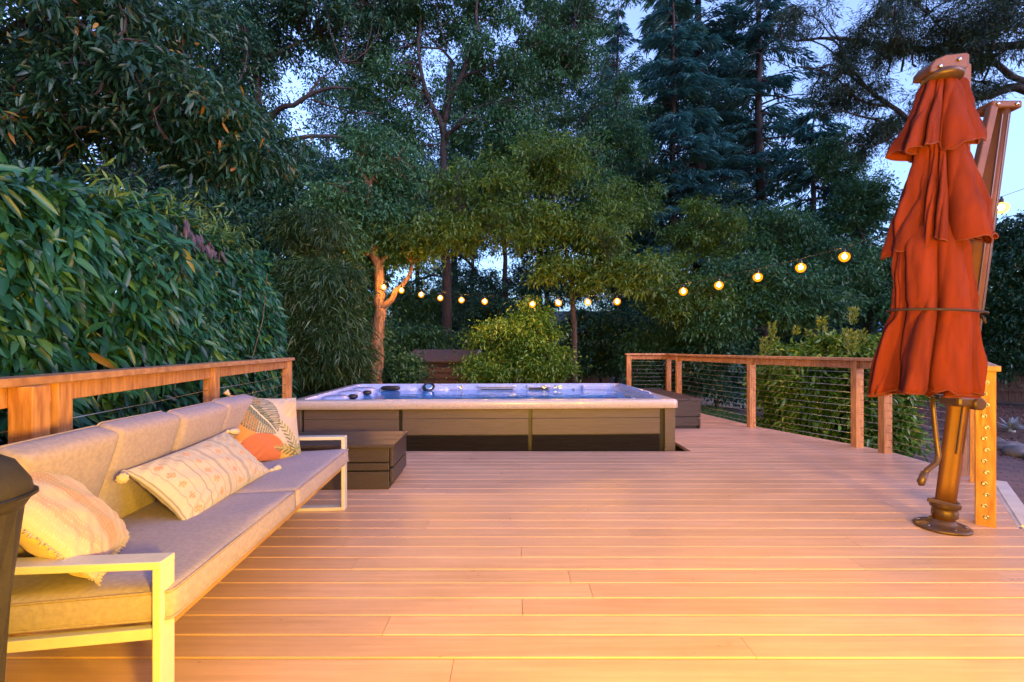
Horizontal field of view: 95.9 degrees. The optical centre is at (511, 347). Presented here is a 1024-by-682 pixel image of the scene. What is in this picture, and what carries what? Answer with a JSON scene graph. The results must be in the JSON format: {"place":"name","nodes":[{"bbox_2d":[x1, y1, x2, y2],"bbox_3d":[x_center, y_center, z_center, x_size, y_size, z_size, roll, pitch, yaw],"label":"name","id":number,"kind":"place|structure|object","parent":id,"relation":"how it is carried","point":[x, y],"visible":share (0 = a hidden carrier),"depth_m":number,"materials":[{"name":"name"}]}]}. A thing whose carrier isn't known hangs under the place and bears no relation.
{"place":"outdoors","nodes":[
{"label":"outdoors","id":0,"kind":"place"},
{"bbox_2d":[312,345,610,387],"bbox_3d":[-4.186,0.750,17.286,15.726,1.800,0.164,0,0,1],"label":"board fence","id":1,"kind":"object","parent":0,"point":[595,380],"depth_m":17.21,"materials":[{"name":"brown wood"}]},
{"bbox_2d":[3,0,1023,314],"label":"sky","id":2,"kind":"structure","parent":0,"point":[1013,170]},
{"bbox_2d":[302,374,1023,417],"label":"ground","id":3,"kind":"structure","parent":0,"point":[1003,403],"depth_m":13.44,"materials":[{"name":"soil"}]},
{"bbox_2d":[0,151,299,445],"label":"hedge","id":4,"kind":"object","parent":3,"relation":"on","point":[96,240],"visible":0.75,"depth_m":3.81,"materials":[{"name":"green plant"}]},
{"bbox_2d":[8,305,301,397],"bbox_3d":[-5.534,0.475,6.759,0.168,2.350,15.730,0,0,-7],"label":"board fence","id":5,"kind":"object","parent":3,"relation":"on","point":[98,330],"depth_m":6.11,"materials":[{"name":"brown wood"}]},
{"bbox_2d":[0,0,313,205],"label":"broadleaf tree","id":6,"kind":"object","parent":3,"relation":"on","point":[63,77],"visible":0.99,"depth_m":6.66,"materials":[{"name":"green plant"}]},
{"bbox_2d":[0,0,345,305],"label":"evergreen tree","id":7,"kind":"object","parent":3,"relation":"on","point":[235,217],"visible":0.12,"depth_m":11.72,"materials":[{"name":"green plant"}]},
{"bbox_2d":[202,0,439,296],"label":"evergreen tree","id":8,"kind":"object","parent":3,"relation":"on","point":[294,15],"visible":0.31,"depth_m":14.81,"materials":[{"name":"green plant"}]},
{"bbox_2d":[245,196,396,398],"bbox_3d":[-3.674,-0.510,8.936,2.806,4.647,3.071,0,0,0],"label":"bamboo clump","id":9,"kind":"object","parent":3,"relation":"on","point":[328,341],"visible":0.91,"depth_m":8.33,"materials":[{"name":"green plant"}]},
{"bbox_2d":[287,49,399,313],"bbox_3d":[-9.893,-8.312,29.192,6.469,19.925,9.175,0,0,27],"label":"tall tree","id":10,"kind":"object","parent":3,"relation":"on","point":[322,96],"visible":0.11,"depth_m":27.21,"materials":[{"name":"green plant"}]},
{"bbox_2d":[247,118,452,383],"bbox_3d":[-3.691,-1.986,11.517,5.024,7.397,3.745,0,0,-28],"label":"forked tree","id":11,"kind":"object","parent":3,"relation":"on","point":[362,202],"visible":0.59,"depth_m":11.21,"materials":[{"name":"green plant"}]},
{"bbox_2d":[377,189,1021,304],"bbox_3d":[2.490,-1.763,8.022,12.994,1.880,1.134,0,0,32],"label":"string light","id":12,"kind":"object","parent":11,"relation":"hanging from","point":[1000,207],"visible":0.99,"depth_m":7.49,"materials":[{"name":"yellow glass"}]},
{"bbox_2d":[356,285,406,375],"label":"bush","id":13,"kind":"object","parent":3,"relation":"on","point":[389,361],"visible":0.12,"depth_m":12.24,"materials":[{"name":"green plant"}]},
{"bbox_2d":[384,347,440,383],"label":"bush","id":14,"kind":"object","parent":3,"relation":"on","point":[410,372],"visible":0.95,"depth_m":11.38,"materials":[{"name":"green plant"}]},
{"bbox_2d":[384,283,461,343],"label":"bush","id":15,"kind":"object","parent":3,"relation":"on","point":[417,306],"visible":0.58,"depth_m":18.50,"materials":[{"name":"green plant"}]},
{"bbox_2d":[382,318,472,383],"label":"bush","id":16,"kind":"object","parent":3,"relation":"on","point":[410,337],"visible":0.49,"depth_m":14.97,"materials":[{"name":"green plant"}]},
{"bbox_2d":[378,135,483,311],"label":"slender tree","id":17,"kind":"object","parent":3,"relation":"on","point":[416,282],"visible":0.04,"depth_m":20.71,"materials":[{"name":"green plant"}]},
{"bbox_2d":[407,349,484,383],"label":"garden shed","id":18,"kind":"structure","parent":3,"relation":"on","point":[437,358],"depth_m":12.40,"materials":[{"name":"brown wood"}]},
{"bbox_2d":[408,42,506,294],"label":"tall tree","id":19,"kind":"object","parent":3,"relation":"on","point":[460,259],"visible":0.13,"depth_m":28.85,"materials":[{"name":"green plant"}]},
{"bbox_2d":[426,285,501,344],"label":"bush","id":20,"kind":"object","parent":3,"relation":"on","point":[456,298],"visible":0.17,"depth_m":18.99,"materials":[{"name":"green plant"}]},
{"bbox_2d":[426,137,513,303],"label":"slender tree","id":21,"kind":"object","parent":3,"relation":"on","point":[473,273],"visible":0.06,"depth_m":23.72,"materials":[{"name":"green plant"}]},
{"bbox_2d":[319,0,673,348],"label":"oak tree","id":22,"kind":"object","parent":3,"relation":"on","point":[545,41],"visible":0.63,"depth_m":15.76,"materials":[{"name":"green plant"}]},
{"bbox_2d":[453,288,542,359],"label":"bush","id":23,"kind":"object","parent":3,"relation":"on","point":[481,311],"visible":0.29,"depth_m":16.04,"materials":[{"name":"green plant"}]},
{"bbox_2d":[448,129,568,313],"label":"slender tree","id":24,"kind":"object","parent":3,"relation":"on","point":[504,290],"visible":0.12,"depth_m":19.77,"materials":[{"name":"green plant"}]},
{"bbox_2d":[5,413,1023,681],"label":"deck","id":25,"kind":"structure","parent":3,"relation":"on","point":[715,549],"depth_m":2.37,"materials":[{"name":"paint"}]},
{"bbox_2d":[0,454,38,681],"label":"covered grill","id":26,"kind":"object","parent":25,"relation":"on","point":[18,488],"visible":1,"depth_m":1.10,"materials":[{"name":"black plastic"}]},
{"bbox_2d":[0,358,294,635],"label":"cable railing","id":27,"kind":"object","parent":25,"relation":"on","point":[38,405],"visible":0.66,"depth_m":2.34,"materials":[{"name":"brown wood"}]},
{"bbox_2d":[0,394,348,681],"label":"patio sofa","id":28,"kind":"object","parent":25,"relation":"on","point":[166,568],"visible":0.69,"depth_m":1.74,"materials":[{"name":"beige fabric"}]},
{"bbox_2d":[19,472,129,585],"bbox_3d":[-1.568,0.579,1.592,0.179,0.499,0.497,-47,18,-23],"label":"square pillow","id":29,"kind":"object","parent":28,"relation":"on","point":[65,517],"visible":0.68,"depth_m":1.51,"materials":[{"name":"fabric"}]},
{"bbox_2d":[115,428,281,520],"bbox_3d":[-1.557,0.651,2.395,0.402,0.179,0.949,44,-1,-4],"label":"lumbar pillow","id":30,"kind":"object","parent":28,"relation":"on","point":[191,481],"visible":0.97,"depth_m":2.21,"materials":[{"name":"fabric"}]},
{"bbox_2d":[223,389,300,460],"bbox_3d":[-1.677,0.555,3.162,0.161,0.544,0.542,-25,-21,29],"label":"square pillow","id":31,"kind":"object","parent":28,"relation":"on","point":[267,427],"visible":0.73,"depth_m":3.12,"materials":[{"name":"fabric"}]},
{"bbox_2d":[298,431,407,489],"bbox_3d":[-1.583,1.008,4.190,1.150,0.385,0.640,0,0,-2],"label":"spa step","id":32,"kind":"object","parent":25,"relation":"on","point":[377,459],"visible":0.56,"depth_m":3.91,"materials":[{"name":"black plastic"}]},
{"bbox_2d":[296,382,677,450],"bbox_3d":[-0.360,1.088,6.760,4.660,1.024,2.620,0,0,-2],"label":"swim spa","id":33,"kind":"object","parent":25,"relation":"on","point":[429,416],"visible":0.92,"depth_m":5.53,"materials":[{"name":"plastic"}]},
{"bbox_2d":[510,445,684,615],"bbox_3d":[1.642,1.300,3.600,9.452,0.001,13.200,0,0,0],"label":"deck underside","id":34,"kind":"object","parent":25,"relation":"attached to","point":[677,448],"depth_m":5.90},
{"bbox_2d":[643,389,701,428],"bbox_3d":[2.470,0.978,7.648,0.620,0.445,1.650,0,0,-3],"label":"spa step","id":35,"kind":"object","parent":25,"relation":"on","point":[687,412],"visible":0.46,"depth_m":6.85,"materials":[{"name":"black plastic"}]},
{"bbox_2d":[625,353,968,475],"bbox_3d":[3.762,0.809,7.295,0.973,1.382,6.065,0,0,-17],"label":"cable railing","id":36,"kind":"object","parent":25,"relation":"on","point":[857,366],"visible":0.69,"depth_m":6.05,"materials":[{"name":"brown wood"}]},
{"bbox_2d":[710,415,1023,528],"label":"deck fascia","id":37,"kind":"structure","parent":25,"relation":"attached to","point":[1013,517],"depth_m":3.48,"materials":[{"name":"paint"}]},
{"bbox_2d":[867,53,1021,535],"bbox_3d":[2.928,-0.320,2.990,1.233,3.036,0.505,0,0,-16],"label":"cantilever umbrella","id":38,"kind":"object","parent":25,"relation":"on","point":[942,234],"visible":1,"depth_m":2.84,"materials":[{"name":"orange fabric"}]},
{"bbox_2d":[969,361,1000,528],"bbox_3d":[3.695,0.810,3.640,0.142,1.380,1.519,0,0,44],"label":"cable railing","id":39,"kind":"object","parent":25,"relation":"on","point":[982,449],"visible":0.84,"depth_m":3.11,"materials":[{"name":"brown wood"}]},
{"bbox_2d":[996,480,1023,526],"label":"deck edge board","id":40,"kind":"object","parent":25,"relation":"attached to","point":[1011,499],"visible":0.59,"depth_m":3.61,"materials":[{"name":"paint"}]},
{"bbox_2d":[441,292,594,383],"bbox_3d":[0.158,0.119,11.079,3.488,3.085,2.565,0,0,0],"label":"bush","id":41,"kind":"object","parent":3,"relation":"on","point":[523,337],"visible":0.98,"depth_m":10.54,"materials":[{"name":"green plant"}]},
{"bbox_2d":[363,115,684,382],"bbox_3d":[0.214,-1.867,10.844,7.036,7.001,3.438,0,0,6],"label":"locust tree","id":42,"kind":"object","parent":3,"relation":"on","point":[584,274],"visible":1,"depth_m":10.55,"materials":[{"name":"green plant"}]},
{"bbox_2d":[484,28,597,312],"bbox_3d":[1.613,-9.308,27.791,10.092,21.918,7.116,0,0,-43],"label":"tall tree","id":43,"kind":"object","parent":3,"relation":"on","point":[580,96],"visible":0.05,"depth_m":27.94,"materials":[{"name":"green plant"}]},
{"bbox_2d":[511,189,599,325],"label":"slender tree","id":44,"kind":"object","parent":3,"relation":"on","point":[579,299],"visible":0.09,"depth_m":24.90,"materials":[{"name":"green plant"}]},
{"bbox_2d":[548,311,624,371],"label":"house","id":45,"kind":"structure","parent":3,"relation":"on","point":[557,313],"depth_m":32.36,"materials":[{"name":"grey"}]},
{"bbox_2d":[550,301,664,382],"bbox_3d":[3.043,0.074,15.043,4.653,3.181,3.038,0,0,0],"label":"bush","id":46,"kind":"object","parent":3,"relation":"on","point":[592,341],"visible":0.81,"depth_m":14.51,"materials":[{"name":"green plant"}]},
{"bbox_2d":[551,0,668,370],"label":"redwood tree","id":47,"kind":"object","parent":3,"relation":"on","point":[622,29],"visible":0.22,"depth_m":26.84,"materials":[{"name":"green plant"}]},
{"bbox_2d":[548,115,684,383],"bbox_3d":[4.221,-3.850,18.840,5.896,11.013,4.743,0,0,0],"label":"slender tree","id":48,"kind":"object","parent":3,"relation":"on","point":[647,169],"visible":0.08,"depth_m":18.45,"materials":[{"name":"green plant"}]},
{"bbox_2d":[588,295,650,314],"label":"bush","id":49,"kind":"object","parent":3,"relation":"on","point":[626,299],"visible":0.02,"depth_m":18.61,"materials":[{"name":"green plant"}]},
{"bbox_2d":[570,47,668,310],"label":"tall tree","id":50,"kind":"object","parent":3,"relation":"on","point":[633,59],"visible":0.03,"depth_m":31.03,"materials":[{"name":"green plant"}]},
{"bbox_2d":[598,319,702,393],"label":"bush","id":51,"kind":"object","parent":3,"relation":"on","point":[635,341],"visible":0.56,"depth_m":13.12,"materials":[{"name":"green plant"}]},
{"bbox_2d":[590,0,745,300],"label":"redwood tree","id":52,"kind":"object","parent":3,"relation":"on","point":[679,66],"visible":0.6,"depth_m":19.31,"materials":[{"name":"green plant"}]},
{"bbox_2d":[599,166,765,331],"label":"garden tree","id":53,"kind":"object","parent":3,"relation":"on","point":[670,306],"visible":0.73,"depth_m":12.49,"materials":[{"name":"green plant"}]},
{"bbox_2d":[618,298,760,391],"bbox_3d":[6.283,-0.322,16.935,6.336,3.927,3.107,0,0,0],"label":"bush","id":54,"kind":"object","parent":3,"relation":"on","point":[639,312],"visible":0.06,"depth_m":16.64,"materials":[{"name":"green plant"}]},
{"bbox_2d":[622,0,777,275],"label":"redwood tree","id":55,"kind":"object","parent":3,"relation":"on","point":[709,57],"visible":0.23,"depth_m":20.96,"materials":[{"name":"green plant"}]},
{"bbox_2d":[644,328,769,411],"bbox_3d":[5.368,0.549,12.527,3.447,2.622,2.893,0,0,17],"label":"bush","id":56,"kind":"object","parent":3,"relation":"on","point":[724,372],"visible":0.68,"depth_m":12.05,"materials":[{"name":"green plant"}]},
{"bbox_2d":[680,27,789,253],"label":"tall tree","id":57,"kind":"object","parent":3,"relation":"on","point":[732,185],"visible":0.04,"depth_m":28.75,"materials":[{"name":"green plant"}]},
{"bbox_2d":[682,0,844,275],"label":"redwood tree","id":58,"kind":"object","parent":3,"relation":"on","point":[779,81],"visible":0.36,"depth_m":20.86,"materials":[{"name":"green plant"}]},
{"bbox_2d":[732,321,808,429],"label":"shrub","id":59,"kind":"object","parent":3,"relation":"on","point":[777,344],"visible":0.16,"depth_m":8.19,"materials":[{"name":"green plant"}]},
{"bbox_2d":[662,198,891,398],"bbox_3d":[7.261,-1.486,12.388,6.604,6.252,4.712,0,0,-39],"label":"garden tree","id":60,"kind":"object","parent":3,"relation":"on","point":[785,299],"visible":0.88,"depth_m":11.80,"materials":[{"name":"green plant"}]},
{"bbox_2d":[724,96,893,342],"bbox_3d":[12.108,-4.335,19.080,7.563,12.034,7.968,0,0,38],"label":"redwood tree","id":61,"kind":"object","parent":3,"relation":"on","point":[796,185],"visible":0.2,"depth_m":19.02,"materials":[{"name":"green plant"}]},
{"bbox_2d":[756,306,871,441],"bbox_3d":[5.070,0.640,7.401,2.068,2.665,1.682,0,0,0],"label":"shrub","id":62,"kind":"object","parent":3,"relation":"on","point":[822,346],"visible":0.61,"depth_m":7.22,"materials":[{"name":"green plant"}]},
{"bbox_2d":[750,314,879,352],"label":"bush","id":63,"kind":"object","parent":3,"relation":"on","point":[794,340],"visible":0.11,"depth_m":16.44,"materials":[{"name":"green plant"}]},
{"bbox_2d":[819,158,899,255],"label":"tall tree","id":64,"kind":"object","parent":3,"relation":"on","point":[879,171],"visible":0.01,"depth_m":30.96,"materials":[{"name":"green plant"}]},
{"bbox_2d":[802,328,919,404],"bbox_3d":[6.215,0.936,8.387,2.349,2.625,1.913,0,0,0],"label":"shrub","id":65,"kind":"object","parent":3,"relation":"on","point":[810,333],"visible":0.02,"depth_m":8.53,"materials":[{"name":"green plant"}]},
{"bbox_2d":[812,326,943,461],"bbox_3d":[5.422,0.851,6.858,1.657,2.359,1.653,0,0,-39],"label":"shrub","id":66,"kind":"object","parent":3,"relation":"on","point":[855,346],"visible":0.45,"depth_m":6.67,"materials":[{"name":"green plant"}]},
{"bbox_2d":[752,0,1023,168],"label":"pine tree","id":67,"kind":"object","parent":3,"relation":"on","point":[960,33],"visible":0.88,"depth_m":11.46,"materials":[{"name":"green plant"}]},
{"bbox_2d":[756,342,1023,401],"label":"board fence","id":68,"kind":"object","parent":3,"relation":"on","point":[1005,394],"visible":0.06,"depth_m":14.18,"materials":[{"name":"brown wood"}]},
{"bbox_2d":[762,398,1023,459],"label":"mulch bed","id":69,"kind":"object","parent":3,"relation":"on","point":[1009,411],"depth_m":10.89,"materials":[{"name":"brown wood"}]},
{"bbox_2d":[981,318,1023,391],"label":"bush","id":70,"kind":"object","parent":69,"relation":"on","point":[999,375],"visible":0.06,"depth_m":13.14,"materials":[{"name":"green plant"}]},
{"bbox_2d":[996,417,1023,432],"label":"succulent","id":71,"kind":"object","parent":69,"relation":"on","point":[1012,425],"visible":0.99,"depth_m":8.98,"materials":[{"name":"grey plant"}]},
{"bbox_2d":[789,117,1019,344],"bbox_3d":[12.004,-2.862,13.644,6.327,9.034,4.989,0,0,22],"label":"garden tree","id":72,"kind":"object","parent":3,"relation":"on","point":[861,202],"visible":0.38,"depth_m":14.64,"materials":[{"name":"green plant"}]},
{"bbox_2d":[996,437,1005,441],"bbox_3d":[8.088,1.608,7.780,0.267,0.243,0.549,0,0,-13],"label":"edging stone","id":73,"kind":"object","parent":3,"relation":"on","point":[999,439],"visible":0.07,"depth_m":7.65,"materials":[{"name":"grey stone"}]},
{"bbox_2d":[981,208,1023,384],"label":"evergreen tree","id":74,"kind":"object","parent":3,"relation":"on","point":[1007,308],"visible":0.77,"depth_m":12.90,"materials":[{"name":"green plant"}]},
{"bbox_2d":[996,441,1023,450],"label":"edging stone","id":75,"kind":"object","parent":3,"relation":"on","point":[999,445],"visible":0.39,"depth_m":7.39,"materials":[{"name":"grey stone"}]},
{"bbox_2d":[1001,445,1023,457],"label":"edging stone","id":76,"kind":"object","parent":3,"relation":"on","point":[1015,450],"visible":0.73,"depth_m":6.98,"materials":[{"name":"grey stone"}]},
{"bbox_2d":[698,397,762,408],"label":"garden path","id":77,"kind":"structure","parent":0,"point":[713,405],"depth_m":13.37,"materials":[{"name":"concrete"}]},
{"bbox_2d":[701,404,759,426],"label":"grass","id":78,"kind":"structure","parent":0,"point":[724,413],"depth_m":11.17,"materials":[{"name":"green plant"}]},
{"bbox_2d":[900,424,1023,504],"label":"brick path","id":79,"kind":"structure","parent":0,"point":[1010,470],"depth_m":6.32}
]}

